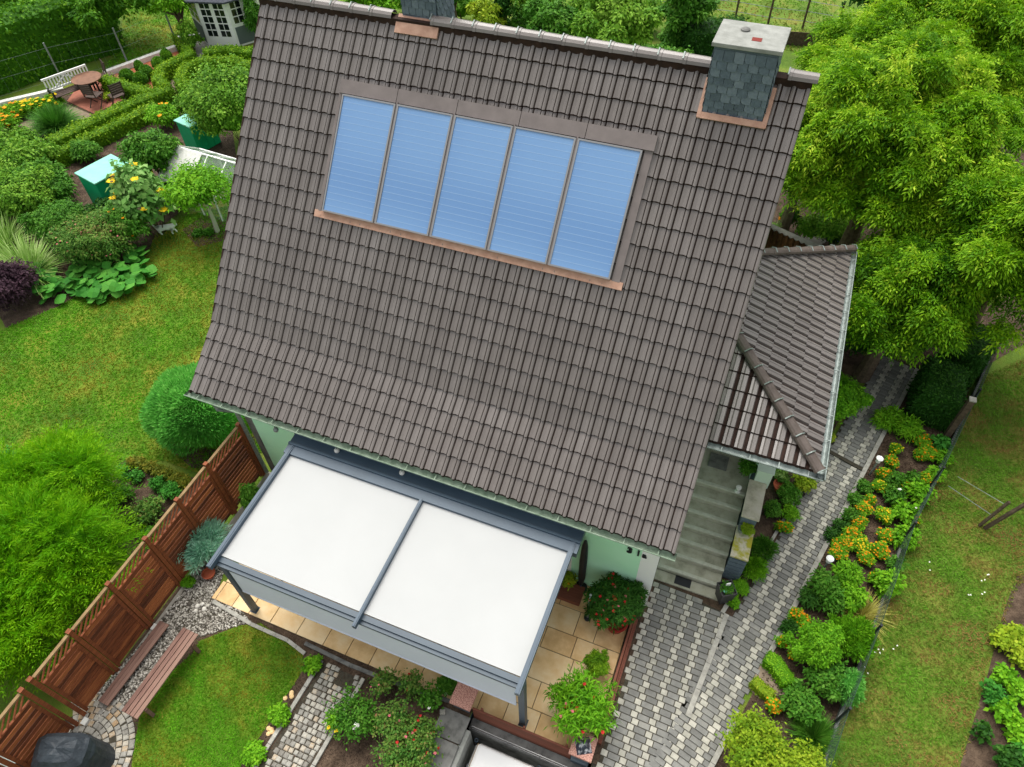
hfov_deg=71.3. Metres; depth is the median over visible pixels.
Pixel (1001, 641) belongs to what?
courgette
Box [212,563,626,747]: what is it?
terrace
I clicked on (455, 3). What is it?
garden tree
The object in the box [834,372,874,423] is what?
round box bush
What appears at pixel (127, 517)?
garden plant
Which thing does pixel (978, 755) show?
bed soil
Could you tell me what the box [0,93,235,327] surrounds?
bed soil
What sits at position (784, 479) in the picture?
succulent
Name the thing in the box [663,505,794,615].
bed soil
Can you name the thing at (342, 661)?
bed edging
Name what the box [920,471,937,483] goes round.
marigold
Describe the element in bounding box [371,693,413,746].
rose bush
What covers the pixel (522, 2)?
garden tree
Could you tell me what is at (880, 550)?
marigold
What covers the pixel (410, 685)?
rose bush
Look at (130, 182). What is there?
sunflowers
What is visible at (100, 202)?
rough shrub
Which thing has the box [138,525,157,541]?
garden plant
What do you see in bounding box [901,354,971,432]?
dark conifer hedge
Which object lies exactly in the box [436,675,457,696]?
potted plant
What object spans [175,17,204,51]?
hydrangea
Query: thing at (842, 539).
marigold
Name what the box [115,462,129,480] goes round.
garden plant
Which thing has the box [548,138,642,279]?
solar collector
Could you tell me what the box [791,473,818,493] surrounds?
herb
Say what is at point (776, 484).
plant bowl
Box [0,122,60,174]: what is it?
leafy hedge
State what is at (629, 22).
apple tree
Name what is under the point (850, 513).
perennial
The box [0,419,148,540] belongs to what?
feathery conifer
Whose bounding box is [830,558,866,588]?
perennial
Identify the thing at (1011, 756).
courgette
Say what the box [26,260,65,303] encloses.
squash plant
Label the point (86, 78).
round table
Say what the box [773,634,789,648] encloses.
marigold
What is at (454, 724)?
slate slabs
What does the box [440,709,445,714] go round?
stone cube
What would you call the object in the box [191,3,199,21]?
window panes
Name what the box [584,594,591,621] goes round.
water post
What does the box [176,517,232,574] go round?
blue spruce
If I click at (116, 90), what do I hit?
garden chair
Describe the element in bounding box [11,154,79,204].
leafy hedge
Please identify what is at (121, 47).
wire fence
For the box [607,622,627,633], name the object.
plant pot
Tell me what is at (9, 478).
feathery conifer
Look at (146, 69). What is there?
box ball
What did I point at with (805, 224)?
undergrowth
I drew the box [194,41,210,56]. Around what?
paved path
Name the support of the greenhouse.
on the ground at (1010, 358)
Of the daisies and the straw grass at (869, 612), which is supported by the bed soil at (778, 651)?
the straw grass at (869, 612)
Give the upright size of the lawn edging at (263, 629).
0.072 m
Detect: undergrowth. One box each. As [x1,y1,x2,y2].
[793,212,819,238]
[809,208,868,245]
[845,333,885,355]
[888,340,928,360]
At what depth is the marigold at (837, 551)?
14.38 m
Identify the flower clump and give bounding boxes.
[0,101,23,117]
[0,113,23,129]
[10,98,30,117]
[24,97,46,113]
[41,91,65,106]
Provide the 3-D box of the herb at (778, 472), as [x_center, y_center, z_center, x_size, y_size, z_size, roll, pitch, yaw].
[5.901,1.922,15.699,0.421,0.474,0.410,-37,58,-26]
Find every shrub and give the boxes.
[0,161,57,224]
[0,257,41,319]
[16,196,87,244]
[41,205,136,266]
[68,139,102,163]
[83,196,109,215]
[102,199,156,248]
[114,127,183,182]
[142,100,179,127]
[159,181,180,212]
[170,94,189,115]
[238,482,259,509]
[715,703,799,766]
[778,678,825,729]
[782,737,837,766]
[800,659,848,703]
[831,663,866,707]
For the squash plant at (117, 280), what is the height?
0.473 m
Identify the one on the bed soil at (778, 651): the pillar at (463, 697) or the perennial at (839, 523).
the perennial at (839, 523)
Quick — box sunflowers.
[103,157,177,236]
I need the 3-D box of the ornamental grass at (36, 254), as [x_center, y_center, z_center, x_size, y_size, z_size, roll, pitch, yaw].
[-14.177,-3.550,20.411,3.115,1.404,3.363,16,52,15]
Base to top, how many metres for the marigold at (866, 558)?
0.306 m
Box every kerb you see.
[0,45,178,105]
[685,613,728,717]
[708,368,917,766]
[720,493,800,613]
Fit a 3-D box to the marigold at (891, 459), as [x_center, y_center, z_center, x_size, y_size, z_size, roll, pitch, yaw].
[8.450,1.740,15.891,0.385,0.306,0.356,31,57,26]
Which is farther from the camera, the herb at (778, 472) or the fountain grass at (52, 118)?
the fountain grass at (52, 118)
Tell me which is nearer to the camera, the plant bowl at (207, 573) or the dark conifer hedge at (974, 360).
the plant bowl at (207, 573)
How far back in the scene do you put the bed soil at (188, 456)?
16.59 m
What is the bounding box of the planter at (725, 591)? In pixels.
[715,579,736,603]
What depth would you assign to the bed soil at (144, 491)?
15.82 m
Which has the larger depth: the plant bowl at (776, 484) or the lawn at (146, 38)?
the lawn at (146, 38)
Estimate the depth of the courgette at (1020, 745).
11.96 m
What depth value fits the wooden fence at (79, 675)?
13.13 m
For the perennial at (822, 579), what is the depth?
13.79 m
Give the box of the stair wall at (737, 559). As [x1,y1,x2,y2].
[722,472,766,580]
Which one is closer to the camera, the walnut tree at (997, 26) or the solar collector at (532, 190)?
the solar collector at (532, 190)
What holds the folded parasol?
on the terrace at (548, 667)
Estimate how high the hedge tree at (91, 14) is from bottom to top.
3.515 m
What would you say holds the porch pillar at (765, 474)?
on the stair wall at (737, 559)
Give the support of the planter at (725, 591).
on the entrance steps
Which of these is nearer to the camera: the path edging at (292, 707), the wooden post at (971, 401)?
the path edging at (292, 707)
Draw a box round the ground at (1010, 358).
[0,0,1023,766]
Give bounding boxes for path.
[18,103,90,136]
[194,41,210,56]
[265,663,358,766]
[649,356,913,766]
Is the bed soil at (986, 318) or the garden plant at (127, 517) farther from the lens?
the bed soil at (986, 318)
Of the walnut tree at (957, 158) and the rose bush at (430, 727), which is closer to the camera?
the rose bush at (430, 727)
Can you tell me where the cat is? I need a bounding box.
[147,223,177,234]
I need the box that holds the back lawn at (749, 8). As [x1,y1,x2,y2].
[662,0,836,51]
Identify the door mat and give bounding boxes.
[707,452,729,470]
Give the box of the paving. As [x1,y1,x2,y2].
[67,73,121,112]
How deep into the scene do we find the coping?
12.50 m
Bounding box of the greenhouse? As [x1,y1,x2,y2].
[158,145,235,221]
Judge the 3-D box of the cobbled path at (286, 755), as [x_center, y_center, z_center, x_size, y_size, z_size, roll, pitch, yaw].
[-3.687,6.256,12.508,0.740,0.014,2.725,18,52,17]
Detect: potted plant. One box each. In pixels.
[101,92,109,100]
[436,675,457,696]
[562,571,577,589]
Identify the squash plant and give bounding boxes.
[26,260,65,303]
[62,243,157,303]
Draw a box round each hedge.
[0,0,127,95]
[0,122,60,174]
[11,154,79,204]
[43,83,175,148]
[52,99,156,167]
[98,72,153,99]
[125,453,191,489]
[150,32,197,97]
[171,53,250,93]
[201,42,252,59]
[632,41,693,53]
[675,13,748,56]
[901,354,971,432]
[936,322,1000,389]
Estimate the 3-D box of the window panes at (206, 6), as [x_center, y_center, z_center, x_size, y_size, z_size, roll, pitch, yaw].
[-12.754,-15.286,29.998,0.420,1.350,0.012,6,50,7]
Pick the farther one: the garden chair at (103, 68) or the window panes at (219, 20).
the window panes at (219, 20)
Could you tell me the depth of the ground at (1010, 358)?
13.97 m
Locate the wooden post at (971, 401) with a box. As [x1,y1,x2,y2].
[943,396,976,437]
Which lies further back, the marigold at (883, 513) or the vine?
the vine
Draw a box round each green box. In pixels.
[74,154,127,205]
[173,114,220,150]
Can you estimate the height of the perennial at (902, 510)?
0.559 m
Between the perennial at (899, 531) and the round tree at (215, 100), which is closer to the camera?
the perennial at (899, 531)
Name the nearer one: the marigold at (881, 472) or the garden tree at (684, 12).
the marigold at (881, 472)
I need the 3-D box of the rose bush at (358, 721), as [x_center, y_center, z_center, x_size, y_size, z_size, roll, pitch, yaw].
[-2.753,5.772,12.426,1.037,0.788,1.076,-34,56,-25]
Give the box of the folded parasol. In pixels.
[575,540,587,592]
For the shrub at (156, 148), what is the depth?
21.93 m
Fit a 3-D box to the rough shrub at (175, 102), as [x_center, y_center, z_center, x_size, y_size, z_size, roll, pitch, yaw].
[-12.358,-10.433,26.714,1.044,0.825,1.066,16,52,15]
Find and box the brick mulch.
[130,51,178,87]
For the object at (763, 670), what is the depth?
13.03 m
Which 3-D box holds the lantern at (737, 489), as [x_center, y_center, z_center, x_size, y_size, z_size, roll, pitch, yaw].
[4.490,2.099,14.177,0.120,0.170,0.117,16,52,15]
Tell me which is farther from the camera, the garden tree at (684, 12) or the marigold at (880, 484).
the garden tree at (684, 12)
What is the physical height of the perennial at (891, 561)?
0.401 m
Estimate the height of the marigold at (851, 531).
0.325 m
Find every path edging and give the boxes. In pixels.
[254,660,322,766]
[310,678,364,766]
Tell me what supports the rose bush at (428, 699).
on the bed soil at (335, 743)
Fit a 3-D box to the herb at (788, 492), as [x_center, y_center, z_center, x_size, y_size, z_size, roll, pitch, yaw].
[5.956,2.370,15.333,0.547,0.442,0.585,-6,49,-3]
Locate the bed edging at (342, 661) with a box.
[304,641,449,702]
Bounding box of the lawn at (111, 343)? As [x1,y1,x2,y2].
[0,207,261,475]
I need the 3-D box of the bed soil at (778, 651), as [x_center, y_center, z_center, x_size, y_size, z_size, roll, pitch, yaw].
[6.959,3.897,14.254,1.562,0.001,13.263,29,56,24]
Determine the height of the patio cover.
2.455 m
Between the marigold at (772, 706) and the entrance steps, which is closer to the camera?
the marigold at (772, 706)
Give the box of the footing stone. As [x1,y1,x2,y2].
[80,717,89,725]
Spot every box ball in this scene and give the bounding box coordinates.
[118,68,133,81]
[132,71,148,84]
[133,60,142,70]
[138,64,153,78]
[151,56,164,67]
[160,48,172,61]
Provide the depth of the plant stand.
14.04 m
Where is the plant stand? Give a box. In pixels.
[557,583,584,605]
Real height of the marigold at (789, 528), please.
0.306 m
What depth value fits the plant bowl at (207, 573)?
14.55 m
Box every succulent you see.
[740,522,754,535]
[776,472,790,483]
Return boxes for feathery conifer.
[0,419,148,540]
[0,464,47,577]
[0,469,169,687]
[0,537,95,702]
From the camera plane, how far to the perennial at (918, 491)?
15.12 m
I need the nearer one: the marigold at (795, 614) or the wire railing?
the wire railing
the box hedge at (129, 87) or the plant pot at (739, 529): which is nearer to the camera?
the plant pot at (739, 529)
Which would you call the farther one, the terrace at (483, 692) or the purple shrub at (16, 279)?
the purple shrub at (16, 279)
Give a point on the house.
(602, 412)
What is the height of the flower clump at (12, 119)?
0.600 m
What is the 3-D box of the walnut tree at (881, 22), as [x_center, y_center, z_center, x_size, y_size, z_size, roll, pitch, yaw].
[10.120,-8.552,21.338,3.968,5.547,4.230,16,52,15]
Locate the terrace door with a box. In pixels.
[567,558,571,570]
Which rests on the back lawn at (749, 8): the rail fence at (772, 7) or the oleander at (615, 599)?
the rail fence at (772, 7)
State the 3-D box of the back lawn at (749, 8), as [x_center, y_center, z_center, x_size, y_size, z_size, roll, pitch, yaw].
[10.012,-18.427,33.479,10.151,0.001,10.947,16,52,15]
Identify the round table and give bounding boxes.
[71,71,101,96]
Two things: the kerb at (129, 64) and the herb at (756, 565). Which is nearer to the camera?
the herb at (756, 565)
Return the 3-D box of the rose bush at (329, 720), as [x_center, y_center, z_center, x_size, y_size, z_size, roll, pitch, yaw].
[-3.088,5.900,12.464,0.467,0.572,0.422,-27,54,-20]
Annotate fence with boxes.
[0,5,187,96]
[0,422,265,766]
[663,0,845,28]
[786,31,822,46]
[823,343,999,766]
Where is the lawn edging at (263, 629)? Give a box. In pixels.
[212,600,305,654]
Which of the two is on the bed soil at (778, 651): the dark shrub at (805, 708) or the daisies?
the dark shrub at (805, 708)
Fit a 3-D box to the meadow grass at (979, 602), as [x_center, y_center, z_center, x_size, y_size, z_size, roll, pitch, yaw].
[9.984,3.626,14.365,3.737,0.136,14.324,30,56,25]
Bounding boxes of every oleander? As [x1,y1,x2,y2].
[543,661,623,743]
[582,571,649,634]
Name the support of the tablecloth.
on the table
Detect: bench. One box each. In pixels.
[41,64,100,108]
[98,621,168,705]
[121,627,200,718]
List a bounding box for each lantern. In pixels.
[575,737,591,754]
[734,485,741,493]
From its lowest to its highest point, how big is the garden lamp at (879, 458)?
0.670 m
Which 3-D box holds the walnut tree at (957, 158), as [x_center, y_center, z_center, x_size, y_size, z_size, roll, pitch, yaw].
[9.690,-3.499,16.788,3.509,5.833,3.353,16,52,15]
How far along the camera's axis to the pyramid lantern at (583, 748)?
11.99 m
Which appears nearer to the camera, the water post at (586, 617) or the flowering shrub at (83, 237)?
the water post at (586, 617)
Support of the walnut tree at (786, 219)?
on the bed soil at (986, 318)
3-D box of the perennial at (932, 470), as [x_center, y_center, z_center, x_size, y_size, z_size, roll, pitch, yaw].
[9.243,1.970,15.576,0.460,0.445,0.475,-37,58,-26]
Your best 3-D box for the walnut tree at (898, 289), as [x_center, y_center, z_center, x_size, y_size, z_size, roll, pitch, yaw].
[8.642,-1.574,16.201,3.891,4.258,3.668,16,52,15]
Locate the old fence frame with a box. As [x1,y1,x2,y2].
[949,477,1023,529]
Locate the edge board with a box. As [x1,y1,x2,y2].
[596,619,637,744]
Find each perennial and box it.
[240,739,267,766]
[266,701,291,728]
[301,653,323,675]
[772,221,781,226]
[777,204,801,226]
[778,616,799,634]
[796,585,821,610]
[802,562,842,598]
[815,584,850,616]
[818,218,844,245]
[823,526,841,542]
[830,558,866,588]
[831,518,848,533]
[840,506,862,524]
[840,579,872,612]
[846,490,865,505]
[853,478,874,494]
[866,405,903,433]
[868,567,907,599]
[879,484,905,505]
[881,473,893,485]
[884,554,910,572]
[889,469,907,490]
[890,498,922,525]
[892,521,921,553]
[893,412,925,443]
[902,477,937,505]
[905,468,921,482]
[922,464,947,481]
[930,433,951,450]
[932,448,957,465]
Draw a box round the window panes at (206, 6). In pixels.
[198,3,217,35]
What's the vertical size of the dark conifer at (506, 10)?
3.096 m
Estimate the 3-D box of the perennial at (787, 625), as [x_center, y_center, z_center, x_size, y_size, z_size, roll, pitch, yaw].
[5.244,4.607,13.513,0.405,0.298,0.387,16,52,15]
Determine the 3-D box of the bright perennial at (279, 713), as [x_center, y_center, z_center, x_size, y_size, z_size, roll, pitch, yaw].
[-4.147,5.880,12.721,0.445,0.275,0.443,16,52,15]
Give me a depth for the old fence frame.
14.59 m
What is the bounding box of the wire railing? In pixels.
[472,726,566,766]
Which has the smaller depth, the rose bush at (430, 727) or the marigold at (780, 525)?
the rose bush at (430, 727)
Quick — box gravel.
[68,556,251,732]
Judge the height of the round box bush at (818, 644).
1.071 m
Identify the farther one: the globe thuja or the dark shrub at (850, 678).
the globe thuja
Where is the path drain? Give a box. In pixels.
[829,450,862,470]
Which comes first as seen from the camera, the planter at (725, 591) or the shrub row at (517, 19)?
the planter at (725, 591)
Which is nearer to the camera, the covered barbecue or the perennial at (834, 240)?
the covered barbecue
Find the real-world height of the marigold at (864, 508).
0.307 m
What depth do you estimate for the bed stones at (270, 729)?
12.62 m
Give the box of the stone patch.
[801,235,825,244]
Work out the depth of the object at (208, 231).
22.02 m
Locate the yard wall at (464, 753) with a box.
[451,730,473,766]
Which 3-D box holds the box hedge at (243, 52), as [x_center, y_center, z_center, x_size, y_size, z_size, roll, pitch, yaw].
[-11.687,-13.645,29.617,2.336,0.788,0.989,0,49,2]
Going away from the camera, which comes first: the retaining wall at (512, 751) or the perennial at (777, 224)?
the retaining wall at (512, 751)
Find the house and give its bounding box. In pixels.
[184,0,857,605]
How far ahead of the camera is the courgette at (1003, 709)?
12.34 m
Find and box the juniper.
[825,608,880,663]
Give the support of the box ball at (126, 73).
on the brick mulch
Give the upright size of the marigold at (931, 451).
0.306 m
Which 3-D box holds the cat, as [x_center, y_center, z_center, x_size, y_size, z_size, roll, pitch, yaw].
[-10.735,-4.799,21.999,0.898,0.441,0.186,-3,49,-1]
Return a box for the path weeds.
[831,432,837,442]
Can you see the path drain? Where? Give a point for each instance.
(849, 462)
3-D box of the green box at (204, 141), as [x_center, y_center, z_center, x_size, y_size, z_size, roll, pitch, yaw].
[-11.049,-8.897,25.177,0.880,1.050,1.030,28,55,23]
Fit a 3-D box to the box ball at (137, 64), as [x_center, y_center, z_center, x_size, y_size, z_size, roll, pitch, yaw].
[-15.173,-12.883,29.058,0.448,0.611,0.454,16,52,15]
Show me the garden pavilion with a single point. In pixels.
(218, 22)
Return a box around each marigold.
[764,696,783,717]
[773,519,785,532]
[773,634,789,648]
[781,521,794,533]
[786,649,794,660]
[787,606,805,624]
[798,614,810,626]
[827,542,849,562]
[829,532,855,551]
[841,525,862,538]
[849,516,869,531]
[851,534,871,553]
[854,500,874,516]
[856,550,876,567]
[864,493,876,505]
[866,571,877,582]
[870,540,890,560]
[872,478,887,494]
[872,506,894,526]
[874,467,892,478]
[876,527,894,544]
[884,453,900,468]
[888,443,903,454]
[897,479,909,490]
[909,514,922,525]
[911,433,932,445]
[913,448,927,461]
[917,443,938,461]
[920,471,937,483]
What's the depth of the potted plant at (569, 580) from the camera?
13.94 m
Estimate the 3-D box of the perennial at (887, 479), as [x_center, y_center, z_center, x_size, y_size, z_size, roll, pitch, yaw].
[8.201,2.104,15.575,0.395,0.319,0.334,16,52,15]
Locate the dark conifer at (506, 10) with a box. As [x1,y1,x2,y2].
[490,0,515,25]
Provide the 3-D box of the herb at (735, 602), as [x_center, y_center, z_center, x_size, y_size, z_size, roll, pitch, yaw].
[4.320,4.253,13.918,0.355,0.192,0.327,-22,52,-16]
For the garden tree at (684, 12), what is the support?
on the ground at (1010, 358)
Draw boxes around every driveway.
[596,582,736,766]
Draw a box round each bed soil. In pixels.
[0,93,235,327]
[102,461,203,560]
[118,586,471,766]
[168,437,254,467]
[183,216,226,246]
[249,645,463,766]
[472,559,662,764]
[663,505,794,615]
[715,388,969,766]
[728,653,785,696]
[729,342,863,615]
[773,108,1023,380]
[960,575,1023,766]
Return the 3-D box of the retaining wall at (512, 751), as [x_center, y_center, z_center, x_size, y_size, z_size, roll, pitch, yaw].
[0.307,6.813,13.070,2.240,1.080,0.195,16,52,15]
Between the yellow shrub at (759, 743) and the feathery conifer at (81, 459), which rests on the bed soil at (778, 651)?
the yellow shrub at (759, 743)
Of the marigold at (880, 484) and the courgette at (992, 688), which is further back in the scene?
the marigold at (880, 484)
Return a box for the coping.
[472,707,570,758]
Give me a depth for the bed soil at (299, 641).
13.73 m
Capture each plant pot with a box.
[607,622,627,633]
[737,524,741,533]
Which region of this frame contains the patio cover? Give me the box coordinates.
[206,433,585,726]
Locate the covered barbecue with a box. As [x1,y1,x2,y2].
[31,732,114,766]
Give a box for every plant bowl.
[201,567,214,578]
[773,479,783,491]
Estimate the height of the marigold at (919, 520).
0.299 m
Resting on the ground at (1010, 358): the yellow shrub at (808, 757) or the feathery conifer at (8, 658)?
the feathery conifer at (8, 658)
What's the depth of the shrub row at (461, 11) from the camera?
30.42 m
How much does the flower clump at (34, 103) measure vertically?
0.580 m
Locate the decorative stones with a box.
[187,601,206,612]
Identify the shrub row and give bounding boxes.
[397,0,669,25]
[504,1,682,49]
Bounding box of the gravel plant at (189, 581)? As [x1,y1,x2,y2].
[179,575,196,588]
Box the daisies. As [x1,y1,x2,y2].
[864,561,989,673]
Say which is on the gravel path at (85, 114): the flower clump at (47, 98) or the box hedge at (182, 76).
the flower clump at (47, 98)
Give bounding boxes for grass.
[0,210,33,253]
[0,230,71,296]
[19,100,82,140]
[828,359,1023,766]
[840,586,897,644]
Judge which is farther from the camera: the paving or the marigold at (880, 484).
the paving
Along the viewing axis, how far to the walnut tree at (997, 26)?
18.90 m
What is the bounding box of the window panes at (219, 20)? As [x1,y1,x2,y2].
[212,4,231,36]
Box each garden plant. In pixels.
[0,445,17,469]
[103,481,137,509]
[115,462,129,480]
[116,514,136,535]
[126,494,164,530]
[127,467,145,483]
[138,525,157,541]
[147,475,166,493]
[158,480,183,499]
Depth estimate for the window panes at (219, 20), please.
29.92 m
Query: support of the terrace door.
in the house
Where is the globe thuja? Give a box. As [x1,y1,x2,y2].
[137,361,243,457]
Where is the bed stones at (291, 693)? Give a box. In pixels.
[283,690,293,700]
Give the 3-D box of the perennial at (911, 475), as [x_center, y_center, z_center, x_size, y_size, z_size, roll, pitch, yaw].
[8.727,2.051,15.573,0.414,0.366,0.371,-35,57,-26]
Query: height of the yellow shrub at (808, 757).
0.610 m
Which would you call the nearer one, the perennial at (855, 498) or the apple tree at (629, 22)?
the perennial at (855, 498)
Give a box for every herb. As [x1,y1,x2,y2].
[726,594,742,609]
[733,577,751,596]
[737,457,758,476]
[741,552,768,583]
[750,533,780,561]
[763,499,782,518]
[773,468,788,478]
[776,481,802,505]
[781,503,803,521]
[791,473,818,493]
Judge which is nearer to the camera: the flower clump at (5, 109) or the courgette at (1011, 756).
the courgette at (1011, 756)
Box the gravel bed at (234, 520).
[136,472,270,648]
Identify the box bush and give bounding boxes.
[583,648,611,677]
[781,616,846,671]
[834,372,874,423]
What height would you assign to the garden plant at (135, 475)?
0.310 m
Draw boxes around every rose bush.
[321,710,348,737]
[322,682,386,750]
[366,666,399,699]
[366,711,449,766]
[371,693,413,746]
[395,668,426,701]
[405,711,444,755]
[415,678,446,712]
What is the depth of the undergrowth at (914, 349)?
17.55 m
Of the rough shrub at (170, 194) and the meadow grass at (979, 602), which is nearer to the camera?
the meadow grass at (979, 602)
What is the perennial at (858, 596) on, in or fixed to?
on the bed soil at (778, 651)
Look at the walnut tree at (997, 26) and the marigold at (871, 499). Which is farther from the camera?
the walnut tree at (997, 26)
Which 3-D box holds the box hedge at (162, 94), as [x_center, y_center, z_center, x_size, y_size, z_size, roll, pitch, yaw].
[-14.793,-9.849,26.413,0.977,0.826,5.107,30,56,25]
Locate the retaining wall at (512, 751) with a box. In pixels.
[469,718,581,766]
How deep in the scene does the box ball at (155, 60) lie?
29.03 m
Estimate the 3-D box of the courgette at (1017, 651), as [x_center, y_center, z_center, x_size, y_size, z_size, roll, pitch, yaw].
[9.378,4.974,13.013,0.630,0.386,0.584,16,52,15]
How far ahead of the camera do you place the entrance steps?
14.32 m
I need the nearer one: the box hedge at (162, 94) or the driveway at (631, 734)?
the driveway at (631, 734)
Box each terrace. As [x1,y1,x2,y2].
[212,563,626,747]
[214,582,628,736]
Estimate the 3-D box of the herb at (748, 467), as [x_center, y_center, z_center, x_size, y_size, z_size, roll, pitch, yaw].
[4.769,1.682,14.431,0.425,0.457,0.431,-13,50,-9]
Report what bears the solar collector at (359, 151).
on the house
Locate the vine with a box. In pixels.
[242,0,259,32]
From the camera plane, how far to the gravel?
13.96 m
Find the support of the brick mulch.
on the ground at (1010, 358)
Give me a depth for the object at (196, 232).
21.99 m
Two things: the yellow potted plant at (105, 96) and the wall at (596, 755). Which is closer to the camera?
the wall at (596, 755)
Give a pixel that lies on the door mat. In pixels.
(718, 461)
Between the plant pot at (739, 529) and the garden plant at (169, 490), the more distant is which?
the garden plant at (169, 490)
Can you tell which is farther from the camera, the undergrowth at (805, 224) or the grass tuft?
the undergrowth at (805, 224)
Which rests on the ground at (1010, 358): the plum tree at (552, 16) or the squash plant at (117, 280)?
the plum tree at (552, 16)
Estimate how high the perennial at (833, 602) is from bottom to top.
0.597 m
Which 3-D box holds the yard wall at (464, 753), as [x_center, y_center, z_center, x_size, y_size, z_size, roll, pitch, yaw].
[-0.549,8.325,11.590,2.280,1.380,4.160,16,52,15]
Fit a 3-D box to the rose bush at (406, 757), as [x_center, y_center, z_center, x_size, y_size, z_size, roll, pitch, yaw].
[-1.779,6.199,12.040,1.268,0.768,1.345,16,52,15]
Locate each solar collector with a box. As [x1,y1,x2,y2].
[322,94,395,222]
[374,104,452,235]
[430,115,512,249]
[488,126,575,263]
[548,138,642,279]
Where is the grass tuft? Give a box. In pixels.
[782,707,846,766]
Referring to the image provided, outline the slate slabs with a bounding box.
[419,707,469,766]
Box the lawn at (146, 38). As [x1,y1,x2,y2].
[106,3,194,68]
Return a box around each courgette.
[968,718,994,745]
[978,677,1010,706]
[983,695,1023,726]
[987,629,1011,654]
[989,662,1023,693]
[991,743,1023,766]
[996,621,1023,648]
[1000,715,1023,744]
[1006,640,1023,670]
[1006,679,1023,705]
[1011,740,1023,760]
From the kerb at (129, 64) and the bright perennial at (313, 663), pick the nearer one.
the bright perennial at (313, 663)
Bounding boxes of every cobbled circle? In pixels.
[64,700,131,766]
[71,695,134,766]
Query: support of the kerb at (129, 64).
on the ground at (1010, 358)
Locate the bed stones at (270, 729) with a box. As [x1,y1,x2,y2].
[266,726,274,735]
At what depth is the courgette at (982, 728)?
12.17 m
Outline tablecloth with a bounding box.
[467,738,540,766]
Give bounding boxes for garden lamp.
[823,555,833,567]
[869,455,883,474]
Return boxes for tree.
[63,0,154,40]
[146,0,191,23]
[155,156,234,232]
[173,53,249,139]
[341,0,400,12]
[454,0,468,17]
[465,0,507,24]
[510,0,562,12]
[521,0,578,35]
[568,0,664,46]
[655,0,720,32]
[779,133,852,230]
[780,22,1023,245]
[791,0,914,85]
[842,0,878,10]
[845,227,994,382]
[854,0,1023,111]
[865,113,1020,241]
[896,155,1023,357]
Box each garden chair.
[76,84,107,108]
[98,58,106,90]
[108,81,124,104]
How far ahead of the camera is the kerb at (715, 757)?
14.68 m
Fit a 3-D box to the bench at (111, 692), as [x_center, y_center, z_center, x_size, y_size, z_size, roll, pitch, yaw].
[-7.067,5.248,13.425,0.220,0.130,1.620,17,52,16]
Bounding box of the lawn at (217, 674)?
[132,623,302,766]
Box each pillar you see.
[449,682,478,725]
[568,733,597,766]
[754,463,775,488]
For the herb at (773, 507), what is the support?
on the bed soil at (764, 526)
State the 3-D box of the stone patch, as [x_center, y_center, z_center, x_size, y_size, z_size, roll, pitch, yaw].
[8.901,-4.337,21.314,0.656,0.001,0.767,-26,53,-20]
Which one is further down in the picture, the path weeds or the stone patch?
the path weeds
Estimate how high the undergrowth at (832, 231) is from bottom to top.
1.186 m
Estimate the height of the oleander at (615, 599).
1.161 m
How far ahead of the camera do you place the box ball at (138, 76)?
28.22 m
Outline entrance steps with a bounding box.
[654,447,749,600]
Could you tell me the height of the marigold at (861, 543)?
0.322 m
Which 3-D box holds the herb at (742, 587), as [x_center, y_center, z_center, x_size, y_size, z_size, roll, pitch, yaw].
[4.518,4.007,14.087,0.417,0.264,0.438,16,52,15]
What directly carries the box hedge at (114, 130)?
on the bed soil at (33, 306)
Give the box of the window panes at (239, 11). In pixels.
[229,0,243,23]
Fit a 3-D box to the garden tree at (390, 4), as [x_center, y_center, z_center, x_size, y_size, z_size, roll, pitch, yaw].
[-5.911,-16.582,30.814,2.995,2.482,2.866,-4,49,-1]
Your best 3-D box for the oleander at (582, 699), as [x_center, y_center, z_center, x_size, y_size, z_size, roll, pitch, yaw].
[1.228,5.551,12.225,1.427,1.153,1.281,16,52,15]
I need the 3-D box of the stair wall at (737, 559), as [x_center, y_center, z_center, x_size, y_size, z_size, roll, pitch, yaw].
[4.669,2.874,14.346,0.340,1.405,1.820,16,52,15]
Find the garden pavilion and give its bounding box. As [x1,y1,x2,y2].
[183,0,259,46]
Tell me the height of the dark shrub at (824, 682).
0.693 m
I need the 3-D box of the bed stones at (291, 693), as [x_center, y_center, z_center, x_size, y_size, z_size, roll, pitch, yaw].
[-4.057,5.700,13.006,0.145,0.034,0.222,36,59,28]

